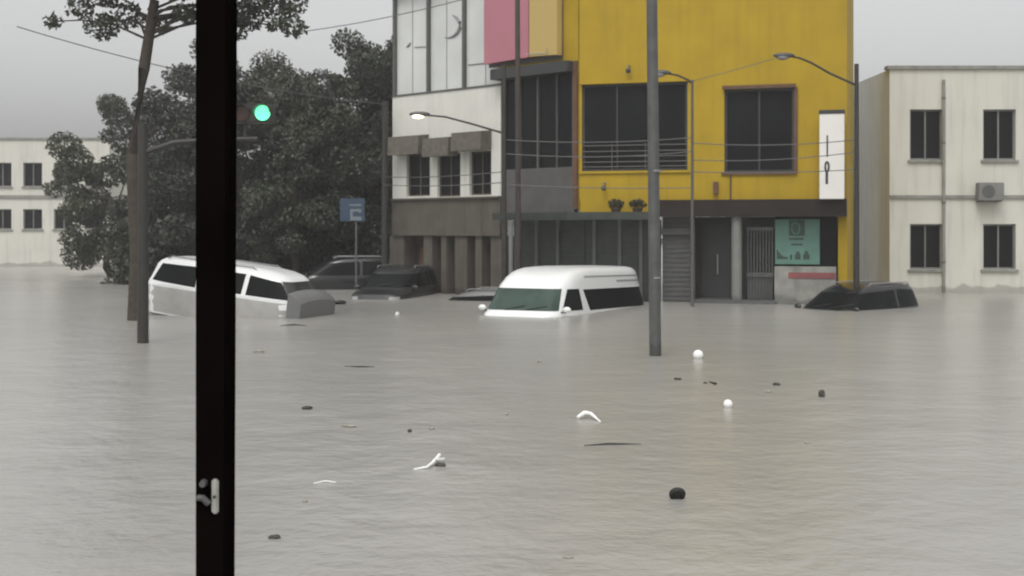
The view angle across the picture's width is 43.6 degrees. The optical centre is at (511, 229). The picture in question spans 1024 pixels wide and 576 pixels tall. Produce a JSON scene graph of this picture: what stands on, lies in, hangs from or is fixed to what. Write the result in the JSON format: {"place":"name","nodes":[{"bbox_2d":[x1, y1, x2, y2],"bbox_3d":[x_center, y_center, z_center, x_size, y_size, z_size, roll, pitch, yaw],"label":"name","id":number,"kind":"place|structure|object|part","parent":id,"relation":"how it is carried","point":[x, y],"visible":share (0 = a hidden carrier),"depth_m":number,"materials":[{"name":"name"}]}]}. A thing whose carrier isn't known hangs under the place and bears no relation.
{"place":"outdoors","nodes":[
{"label":"outdoors","id":0,"kind":"place"},
{"bbox_2d":[0,138,148,265],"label":"house","id":1,"kind":"structure","parent":0,"point":[33,224],"depth_m":74.00,"materials":[{"name":"white paint"}]},
{"bbox_2d":[0,163,12,187],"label":"window","id":2,"kind":"structure","parent":1,"relation":"in","point":[5,168],"depth_m":74.15,"materials":[{"name":"glass"}]},
{"bbox_2d":[0,209,12,230],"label":"window","id":3,"kind":"structure","parent":1,"relation":"in","point":[5,214],"depth_m":74.15,"materials":[{"name":"black glass"}]},
{"bbox_2d":[21,163,41,187],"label":"window","id":4,"kind":"structure","parent":1,"relation":"in","point":[32,171],"depth_m":74.15,"materials":[{"name":"glass"}]},
{"bbox_2d":[21,209,43,230],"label":"window","id":5,"kind":"structure","parent":1,"relation":"in","point":[32,217],"depth_m":74.15,"materials":[{"name":"glass"}]},
{"bbox_2d":[52,209,72,230],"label":"window","id":6,"kind":"structure","parent":1,"relation":"in","point":[60,224],"depth_m":74.15,"materials":[{"name":"black glass"}]},
{"bbox_2d":[54,163,72,187],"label":"window","id":7,"kind":"structure","parent":1,"relation":"in","point":[62,184],"depth_m":74.15,"materials":[{"name":"white paint"}]},
{"bbox_2d":[83,218,103,230],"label":"window","id":8,"kind":"structure","parent":1,"relation":"in","point":[88,228],"depth_m":74.15,"materials":[{"name":"white paint"}]},
{"bbox_2d":[85,163,104,187],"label":"window","id":9,"kind":"structure","parent":1,"relation":"in","point":[86,185],"depth_m":74.12,"materials":[{"name":"white paint"}]},
{"bbox_2d":[344,366,373,366],"bbox_3d":[-2.379,2.120,19.796,0.494,0.036,0.129,0,0,9],"label":"floating stick","id":10,"kind":"object","parent":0,"point":[358,366],"visible":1,"depth_m":19.78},
{"bbox_2d":[0,233,1023,575],"bbox_3d":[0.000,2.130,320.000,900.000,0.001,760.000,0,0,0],"label":"flood water","id":11,"kind":"structure","parent":0,"point":[908,461],"depth_m":12.97,"materials":[{"name":"grey liquid"}]},
{"bbox_2d":[149,256,335,318],"bbox_3d":[-6.868,1.573,31.995,4.520,1.496,1.890,7,2,18],"label":"people carrier","id":12,"kind":"object","parent":11,"relation":"on","point":[263,290],"visible":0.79,"depth_m":31.30,"materials":[{"name":"white paint"}]},
{"bbox_2d":[153,263,195,287],"bbox_3d":[-8.308,1.106,31.623,1.320,0.500,0.234,7,2,18],"label":"side window","id":13,"kind":"structure","parent":12,"relation":"in","point":[183,275],"depth_m":31.56,"materials":[{"name":"black glass"}]},
{"bbox_2d":[236,273,245,293],"bbox_3d":[-7.064,1.256,31.176,1.220,0.500,0.154,7,2,18],"label":"side window","id":14,"kind":"structure","parent":12,"relation":"in","point":[240,278],"depth_m":31.02,"materials":[{"name":"black glass"}]},
{"bbox_2d":[245,275,287,299],"bbox_3d":[-5.852,1.410,30.829,1.120,0.480,0.239,7,2,18],"label":"side window","id":15,"kind":"structure","parent":12,"relation":"in","point":[258,287],"depth_m":30.82,"materials":[{"name":"black glass"}]},
{"bbox_2d":[268,534,280,538],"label":"floating litter","id":16,"kind":"object","parent":11,"relation":"on","point":[276,536],"visible":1,"depth_m":8.81,"materials":[{"name":"grey plastic"}]},
{"bbox_2d":[280,324,306,325],"bbox_3d":[-4.825,2.116,28.326,0.597,0.046,0.182,0,0,0],"label":"floating stick","id":17,"kind":"object","parent":11,"relation":"on","point":[293,324],"visible":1,"depth_m":28.32,"materials":[{"name":"wood"}]},
{"bbox_2d":[302,406,312,409],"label":"floating litter","id":18,"kind":"object","parent":11,"relation":"on","point":[306,407],"visible":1,"depth_m":15.13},
{"bbox_2d":[335,300,345,303],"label":"floating litter","id":19,"kind":"object","parent":11,"relation":"on","point":[340,302],"visible":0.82,"depth_m":36.35,"materials":[{"name":"grey plastic"}]},
{"bbox_2d":[302,255,389,289],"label":"parked car","id":20,"kind":"object","parent":11,"relation":"on","point":[336,273],"visible":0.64,"depth_m":45.21,"materials":[{"name":"grey paint"}]},
{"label":"side window","id":21,"kind":"part","parent":20,"relation":"part of","materials":[{"name":"black glass"}]},
{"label":"side window","id":22,"kind":"part","parent":20,"relation":"part of","materials":[{"name":"black glass"}]},
{"bbox_2d":[342,424,355,426],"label":"floating litter","id":23,"kind":"object","parent":11,"relation":"on","point":[349,425],"visible":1,"depth_m":13.78,"materials":[{"name":"white plastic"}]},
{"bbox_2d":[351,264,437,299],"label":"parked car","id":24,"kind":"object","parent":11,"relation":"on","point":[396,282],"visible":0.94,"depth_m":40.32,"materials":[{"name":"grey paint"}]},
{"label":"side window","id":25,"kind":"part","parent":24,"relation":"part of","materials":[{"name":"black glass"}]},
{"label":"side window","id":26,"kind":"part","parent":24,"relation":"part of","materials":[{"name":"black glass"}]},
{"bbox_2d":[414,453,440,468],"bbox_3d":[-0.729,2.103,11.579,0.110,0.069,0.524,0,0,22],"label":"plastic strip","id":27,"kind":"object","parent":11,"relation":"on","point":[432,462],"visible":0.96,"depth_m":11.46,"materials":[{"name":"white plastic"}]},
{"bbox_2d":[433,458,444,461],"bbox_3d":[-0.662,2.089,11.618,0.029,0.046,0.180,0,0,27],"label":"plastic scrap","id":28,"kind":"object","parent":11,"relation":"on","point":[438,459],"visible":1,"depth_m":11.59,"materials":[{"name":"white plastic"}]},
{"bbox_2d":[435,462,445,466],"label":"leaf litter","id":29,"kind":"object","parent":11,"relation":"on","point":[438,464],"visible":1,"depth_m":11.49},
{"bbox_2d":[478,265,643,316],"bbox_3d":[1.528,1.955,34.151,2.561,1.975,6.658,0,-1,27],"label":"passenger van","id":30,"kind":"object","parent":11,"relation":"in","point":[552,291],"visible":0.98,"depth_m":32.23,"materials":[{"name":"white paint"}]},
{"bbox_3d":[1.484,1.758,31.822,0.132,0.544,1.083,0,0,30],"label":"side window","id":31,"kind":"part","parent":30,"relation":"part of","materials":[{"name":"black glass"}]},
{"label":"side window","id":32,"kind":"part","parent":30,"relation":"part of","materials":[{"name":"black glass"}]},
{"bbox_2d":[563,555,572,558],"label":"floating litter","id":33,"kind":"object","parent":11,"relation":"on","point":[566,556],"visible":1,"depth_m":8.28,"materials":[{"name":"white plastic"}]},
{"bbox_2d":[576,411,600,421],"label":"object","id":34,"kind":"object","parent":11,"relation":"on","point":[581,414],"visible":1,"depth_m":14.38,"materials":[{"name":"white plastic"}]},
{"bbox_2d":[584,443,639,445],"bbox_3d":[0.992,2.123,12.650,0.580,0.029,0.039,0,0,-9],"label":"floating stick","id":35,"kind":"object","parent":11,"relation":"on","point":[613,444],"visible":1,"depth_m":12.65,"materials":[{"name":"grey wood"}]},
{"bbox_2d":[669,487,685,498],"bbox_3d":[1.305,2.090,10.103,0.133,0.118,0.097,0,0,0],"label":"floating debris","id":36,"kind":"object","parent":11,"relation":"on","point":[677,493],"visible":1,"depth_m":10.08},
{"bbox_2d":[693,350,702,358],"bbox_3d":[3.076,2.076,21.150,0.167,0.167,0.167,0,0,0],"label":"floating ball","id":37,"kind":"object","parent":11,"relation":"on","point":[697,354],"visible":0.95,"depth_m":21.09,"materials":[{"name":"white plastic"}]},
{"bbox_2d":[723,399,732,406],"bbox_3d":[2.590,2.095,15.347,0.109,0.109,0.109,0,0,0],"label":"floating ball","id":38,"kind":"object","parent":11,"relation":"on","point":[727,403],"visible":1,"depth_m":15.31,"materials":[{"name":"white plastic"}]},
{"bbox_2d":[818,390,824,396],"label":"floating litter","id":39,"kind":"object","parent":11,"relation":"on","point":[821,393],"visible":0.97,"depth_m":16.25,"materials":[{"name":"plastic"}]},
{"bbox_2d":[794,280,918,311],"bbox_3d":[9.111,2.162,34.600,4.600,1.456,2.121,0,0,-38],"label":"parked car","id":40,"kind":"object","parent":11,"relation":"on","point":[865,295],"visible":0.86,"depth_m":34.25,"materials":[{"name":"black paint"}]},
{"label":"side window","id":41,"kind":"part","parent":40,"relation":"part of","materials":[{"name":"black glass"}]},
{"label":"side window","id":42,"kind":"part","parent":40,"relation":"part of","materials":[{"name":"black glass"}]},
{"bbox_2d":[0,0,1023,232],"label":"sky","id":43,"kind":"structure","parent":0,"point":[49,86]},
{"bbox_2d":[490,0,852,304],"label":"corner shop building","id":44,"kind":"structure","parent":0,"point":[587,88],"depth_m":37.30,"materials":[{"name":"yellow paint"}]},
{"bbox_2d":[484,0,562,67],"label":"billboard","id":45,"kind":"object","parent":44,"relation":"attached to","point":[541,30],"visible":1,"depth_m":39.18,"materials":[{"name":"metal"}]},
{"bbox_2d":[501,72,572,171],"bbox_3d":[0.810,-3.249,39.312,3.082,2.910,0.170,0,0,45],"label":"window","id":46,"kind":"structure","parent":44,"relation":"in","point":[546,102],"depth_m":39.23,"materials":[{"name":"black glass"}]},
{"bbox_2d":[607,199,624,211],"bbox_3d":[3.030,-0.702,37.294,0.506,0.398,0.380,0,0,0],"label":"potted plant","id":47,"kind":"object","parent":44,"relation":"on","point":[618,203],"visible":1,"depth_m":37.21,"materials":[{"name":"green plant"}]},
{"bbox_2d":[579,78,689,173],"bbox_3d":[3.588,-3.018,37.568,3.296,2.735,0.260,0,0,16],"label":"window","id":48,"kind":"structure","parent":44,"relation":"in","point":[612,110],"depth_m":37.69,"materials":[{"name":"black glass"}]},
{"bbox_2d":[628,198,647,211],"bbox_3d":[3.649,-0.716,37.109,0.569,0.427,0.396,0,0,0],"label":"potted plant","id":49,"kind":"object","parent":44,"relation":"on","point":[636,203],"visible":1,"depth_m":37.04,"materials":[{"name":"green plant"}]},
{"bbox_2d":[701,224,730,297],"bbox_3d":[6.074,1.538,37.872,0.949,3.384,0.140,0,0,16],"label":"door","id":50,"kind":"structure","parent":44,"relation":"in","point":[715,238],"depth_m":37.87,"materials":[{"name":"metal"}]},
{"bbox_2d":[713,175,730,198],"bbox_3d":[6.039,-1.233,36.767,0.509,0.750,0.116,0,0,16],"label":"meter box","id":51,"kind":"object","parent":44,"relation":"on","point":[715,187],"visible":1,"depth_m":36.75,"materials":[{"name":"brown metal"}]},
{"bbox_2d":[721,84,797,174],"bbox_3d":[7.067,-2.839,36.566,2.146,2.560,0.260,0,0,16],"label":"window","id":52,"kind":"structure","parent":44,"relation":"in","point":[753,116],"depth_m":36.61,"materials":[{"name":"black glass"}]},
{"bbox_2d":[775,219,819,263],"bbox_3d":[8.142,0.355,36.524,1.241,1.284,0.106,0,0,16],"label":"shop sign","id":53,"kind":"object","parent":44,"relation":"attached to","point":[797,241],"visible":1,"depth_m":36.51,"materials":[{"name":"teal plastic"}]},
{"bbox_2d":[775,216,835,265],"bbox_3d":[8.387,0.338,36.550,1.697,1.408,0.040,0,0,16],"label":"shop window","id":54,"kind":"structure","parent":44,"relation":"in","point":[827,223],"depth_m":36.37,"materials":[{"name":"black glass"}]},
{"bbox_2d":[819,109,844,198],"bbox_3d":[8.934,-2.076,35.719,0.698,2.474,0.534,0,0,16],"label":"hanging sign","id":55,"kind":"object","parent":44,"relation":"attached to","point":[831,129],"visible":0.98,"depth_m":35.50,"materials":[{"name":"white plastic"}]},
{"bbox_2d":[836,65,1023,292],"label":"house","id":56,"kind":"structure","parent":0,"point":[900,173],"depth_m":43.00,"materials":[{"name":"white paint"}]},
{"bbox_2d":[907,110,945,161],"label":"window","id":57,"kind":"structure","parent":56,"relation":"in","point":[925,125],"depth_m":43.16,"materials":[{"name":"black glass"}]},
{"bbox_2d":[907,224,945,271],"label":"window","id":58,"kind":"structure","parent":56,"relation":"in","point":[925,239],"depth_m":43.16,"materials":[{"name":"black glass"}]},
{"bbox_2d":[942,80,945,292],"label":"drainpipe","id":59,"kind":"object","parent":56,"relation":"attached to","point":[943,185],"visible":0.94,"depth_m":42.88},
{"bbox_2d":[976,183,1003,201],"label":"air conditioner","id":60,"kind":"object","parent":56,"relation":"attached to","point":[989,192],"visible":1,"depth_m":42.55,"materials":[{"name":"white paint"}]},
{"bbox_2d":[981,110,1018,161],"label":"window","id":61,"kind":"structure","parent":56,"relation":"in","point":[998,125],"depth_m":43.16,"materials":[{"name":"glass"}]},
{"bbox_2d":[981,224,1018,271],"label":"window","id":62,"kind":"structure","parent":56,"relation":"in","point":[998,239],"depth_m":43.16,"materials":[{"name":"black glass"}]},
{"bbox_3d":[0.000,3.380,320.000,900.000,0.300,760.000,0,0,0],"label":"road","id":63,"kind":"structure","parent":0,"visible":0},
{"bbox_2d":[41,93,174,275],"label":"street tree","id":64,"kind":"object","parent":63,"relation":"on","point":[80,205],"visible":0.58,"depth_m":56.97,"materials":[{"name":"green plant"}]},
{"bbox_2d":[95,208,195,284],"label":"roadside bush","id":65,"kind":"object","parent":63,"relation":"on","point":[120,276],"visible":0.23,"depth_m":49.51,"materials":[{"name":"green plant"}]},
{"bbox_2d":[42,0,309,320],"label":"street tree","id":66,"kind":"object","parent":63,"relation":"on","point":[154,19],"visible":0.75,"depth_m":29.93,"materials":[{"name":"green plant"}]},
{"bbox_2d":[94,62,266,266],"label":"street tree","id":67,"kind":"object","parent":63,"relation":"on","point":[160,193],"visible":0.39,"depth_m":50.22,"materials":[{"name":"green plant"}]},
{"bbox_2d":[137,103,274,342],"bbox_3d":[-5.755,0.435,24.010,2.550,5.590,0.420,0,0,0],"label":"traffic light","id":68,"kind":"object","parent":63,"relation":"on","point":[255,113],"visible":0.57,"depth_m":23.94,"materials":[{"name":"grey metal"}]},
{"bbox_2d":[148,212,271,276],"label":"roadside bush","id":69,"kind":"object","parent":63,"relation":"on","point":[177,228],"visible":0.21,"depth_m":48.59,"materials":[{"name":"green plant"}]},
{"bbox_2d":[196,0,236,575],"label":"door frame","id":70,"kind":"object","parent":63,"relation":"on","point":[216,86],"visible":1,"depth_m":1.20,"materials":[{"name":"black metal"}]},
{"bbox_2d":[148,38,303,218],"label":"street tree","id":71,"kind":"object","parent":63,"relation":"on","point":[262,152],"visible":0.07,"depth_m":53.31,"materials":[{"name":"green plant"}]},
{"bbox_2d":[167,79,320,241],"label":"street tree","id":72,"kind":"object","parent":63,"relation":"on","point":[189,175],"visible":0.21,"depth_m":49.08,"materials":[{"name":"green plant"}]},
{"bbox_2d":[191,208,322,273],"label":"roadside bush","id":73,"kind":"object","parent":63,"relation":"on","point":[314,243],"visible":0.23,"depth_m":48.43,"materials":[{"name":"green plant"}]},
{"bbox_2d":[182,49,373,225],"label":"street tree","id":74,"kind":"object","parent":63,"relation":"on","point":[287,105],"visible":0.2,"depth_m":50.46,"materials":[{"name":"green plant"}]},
{"bbox_2d":[239,225,344,270],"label":"roadside bush","id":75,"kind":"object","parent":63,"relation":"on","point":[330,255],"visible":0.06,"depth_m":49.62,"materials":[{"name":"green plant"}]},
{"bbox_2d":[238,84,368,273],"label":"street tree","id":76,"kind":"object","parent":63,"relation":"on","point":[310,215],"visible":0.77,"depth_m":46.72,"materials":[{"name":"green plant"}]},
{"bbox_2d":[261,69,380,197],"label":"street tree","id":77,"kind":"object","parent":63,"relation":"on","point":[324,75],"visible":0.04,"depth_m":55.94,"materials":[{"name":"green plant"}]},
{"bbox_2d":[284,73,392,260],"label":"street tree","id":78,"kind":"object","parent":63,"relation":"on","point":[346,88],"visible":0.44,"depth_m":47.85,"materials":[{"name":"green plant"}]},
{"bbox_2d":[291,27,392,259],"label":"street tree","id":79,"kind":"object","parent":63,"relation":"on","point":[370,70],"visible":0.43,"depth_m":47.68,"materials":[{"name":"green plant"}]},
{"bbox_2d":[302,220,390,267],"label":"roadside bush","id":80,"kind":"object","parent":63,"relation":"on","point":[325,254],"visible":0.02,"depth_m":50.27,"materials":[{"name":"green plant"}]},
{"bbox_2d":[340,198,364,291],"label":"street sign","id":81,"kind":"object","parent":63,"relation":"on","point":[352,209],"visible":0.91,"depth_m":41.94,"materials":[{"name":"blue metal"}]},
{"bbox_2d":[332,209,389,257],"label":"roadside bush","id":82,"kind":"object","parent":63,"relation":"on","point":[360,249],"visible":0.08,"depth_m":48.96,"materials":[{"name":"green plant"}]},
{"bbox_2d":[340,59,392,215],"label":"street tree","id":83,"kind":"object","parent":63,"relation":"on","point":[379,184],"depth_m":52.69,"materials":[{"name":"green plant"}]},
{"bbox_2d":[381,101,388,266],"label":"utility pole","id":84,"kind":"object","parent":63,"relation":"on","point":[385,244],"visible":0.66,"depth_m":43.41,"materials":[{"name":"grey metal"}]},
{"bbox_2d":[17,26,383,103],"bbox_3d":[-8.805,-4.849,38.899,0.028,1.224,12.730,0,0,45],"label":"overhead cable","id":85,"kind":"object","parent":84,"relation":"attached to","point":[189,72],"visible":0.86,"depth_m":37.72,"materials":[{"name":"black rubber"}]},
{"bbox_2d":[388,172,500,177],"bbox_3d":[-2.265,-1.696,39.800,0.028,0.177,8.275,0,0,-30],"label":"overhead cable","id":86,"kind":"object","parent":84,"relation":"attached to","point":[444,176],"visible":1,"depth_m":39.45,"materials":[{"name":"black rubber"}]},
{"bbox_2d":[387,182,501,185],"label":"overhead cable","id":87,"kind":"object","parent":84,"relation":"attached to","point":[447,185],"visible":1,"depth_m":39.03,"materials":[{"name":"black rubber"}]},
{"bbox_2d":[387,0,513,294],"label":"office building","id":88,"kind":"structure","parent":63,"relation":"on","point":[451,235],"depth_m":42.17,"materials":[{"name":"paint"}]},
{"bbox_2d":[387,134,429,196],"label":"window","id":89,"kind":"structure","parent":88,"relation":"in","point":[419,166],"depth_m":43.08,"materials":[{"name":"glass"}]},
{"bbox_2d":[420,248,423,264],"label":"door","id":90,"kind":"structure","parent":88,"relation":"in","point":[421,249],"depth_m":43.67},
{"bbox_2d":[422,137,459,196],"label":"window","id":91,"kind":"structure","parent":88,"relation":"in","point":[440,147],"depth_m":42.00,"materials":[{"name":"glass"}]},
{"bbox_2d":[451,130,491,194],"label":"window","id":92,"kind":"structure","parent":88,"relation":"in","point":[474,140],"depth_m":40.92,"materials":[{"name":"glass"}]},
{"bbox_2d":[409,64,506,282],"bbox_3d":[-1.528,-0.714,36.200,2.770,7.888,0.260,0,0,0],"label":"street lamp","id":93,"kind":"object","parent":63,"relation":"on","point":[418,115],"visible":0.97,"depth_m":36.14,"materials":[{"name":"metal"}]},
{"bbox_2d":[506,151,690,156],"bbox_3d":[2.365,-2.082,35.700,5.281,0.144,0.028,0,0,11],"label":"overhead cable","id":94,"kind":"object","parent":93,"relation":"attached to","point":[595,156],"visible":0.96,"depth_m":35.71,"materials":[{"name":"black rubber"}]},
{"bbox_2d":[506,137,690,142],"bbox_3d":[2.365,-2.481,35.700,5.281,0.130,0.028,0,0,11],"label":"overhead cable","id":95,"kind":"object","parent":93,"relation":"attached to","point":[595,142],"visible":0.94,"depth_m":35.71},
{"bbox_2d":[506,184,690,188],"bbox_3d":[2.365,-1.202,35.700,5.280,0.155,0.028,0,0,11],"label":"overhead cable","id":96,"kind":"object","parent":93,"relation":"attached to","point":[594,187],"visible":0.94,"depth_m":35.72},
{"bbox_2d":[449,287,497,300],"bbox_3d":[-1.219,2.502,39.000,4.600,1.456,2.121,0,0,15],"label":"parked car","id":97,"kind":"object","parent":63,"relation":"on","point":[485,294],"visible":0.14,"depth_m":38.19,"materials":[{"name":"grey paint"}]},
{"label":"side window","id":98,"kind":"part","parent":97,"relation":"part of","materials":[{"name":"black glass"}]},
{"bbox_2d":[157,208,802,243],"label":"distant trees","id":99,"kind":"object","parent":63,"relation":"on","point":[578,211],"depth_m":182.12,"materials":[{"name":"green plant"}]},
{"bbox_2d":[508,221,513,273],"bbox_3d":[-0.033,1.486,38.600,0.180,3.487,0.180,0,0,0],"label":"post","id":100,"kind":"object","parent":63,"relation":"on","point":[510,246],"visible":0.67,"depth_m":38.53,"materials":[{"name":"white paint"}]},
{"bbox_2d":[515,0,520,269],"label":"utility pole","id":101,"kind":"object","parent":63,"relation":"on","point":[517,157],"visible":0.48,"depth_m":36.94,"materials":[{"name":"brown paint"}]},
{"bbox_2d":[301,0,460,31],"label":"overhead cable","id":102,"kind":"object","parent":101,"relation":"attached to","point":[384,17],"visible":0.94,"depth_m":40.37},
{"bbox_2d":[646,0,661,355],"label":"utility pole","id":103,"kind":"object","parent":63,"relation":"on","point":[655,278],"visible":0.85,"depth_m":21.49,"materials":[{"name":"metal"}]},
{"bbox_2d":[658,70,693,306],"bbox_3d":[4.394,-0.579,35.200,1.223,7.618,0.260,0,0,0],"label":"street lamp","id":104,"kind":"object","parent":63,"relation":"on","point":[661,73],"visible":0.72,"depth_m":35.17,"materials":[{"name":"metal"}]},
{"bbox_2d":[773,53,859,286],"bbox_3d":[8.176,-0.759,34.400,2.332,7.979,0.260,0,0,0],"label":"street lamp","id":105,"kind":"object","parent":63,"relation":"on","point":[786,56],"visible":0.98,"depth_m":34.34,"materials":[{"name":"metal"}]},
{"bbox_2d":[693,58,775,80],"bbox_3d":[6.234,-4.404,34.800,2.680,0.670,0.020,0,0,17],"label":"overhead cable","id":106,"kind":"object","parent":105,"relation":"attached to","point":[733,70],"visible":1,"depth_m":34.86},
{"bbox_2d":[694,152,853,160],"bbox_3d":[7.109,-1.976,34.800,4.378,0.228,0.028,0,0,11],"label":"overhead cable","id":107,"kind":"object","parent":105,"relation":"attached to","point":[773,159],"visible":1,"depth_m":34.79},
{"bbox_2d":[694,169,853,172],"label":"overhead cable","id":108,"kind":"object","parent":105,"relation":"attached to","point":[773,172],"visible":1,"depth_m":34.79,"materials":[{"name":"black rubber"}]},
{"bbox_2d":[694,140,853,145],"bbox_3d":[7.108,-2.350,34.800,4.378,0.141,0.028,0,0,11],"label":"overhead cable","id":109,"kind":"object","parent":105,"relation":"attached to","point":[776,144],"visible":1,"depth_m":34.78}
]}

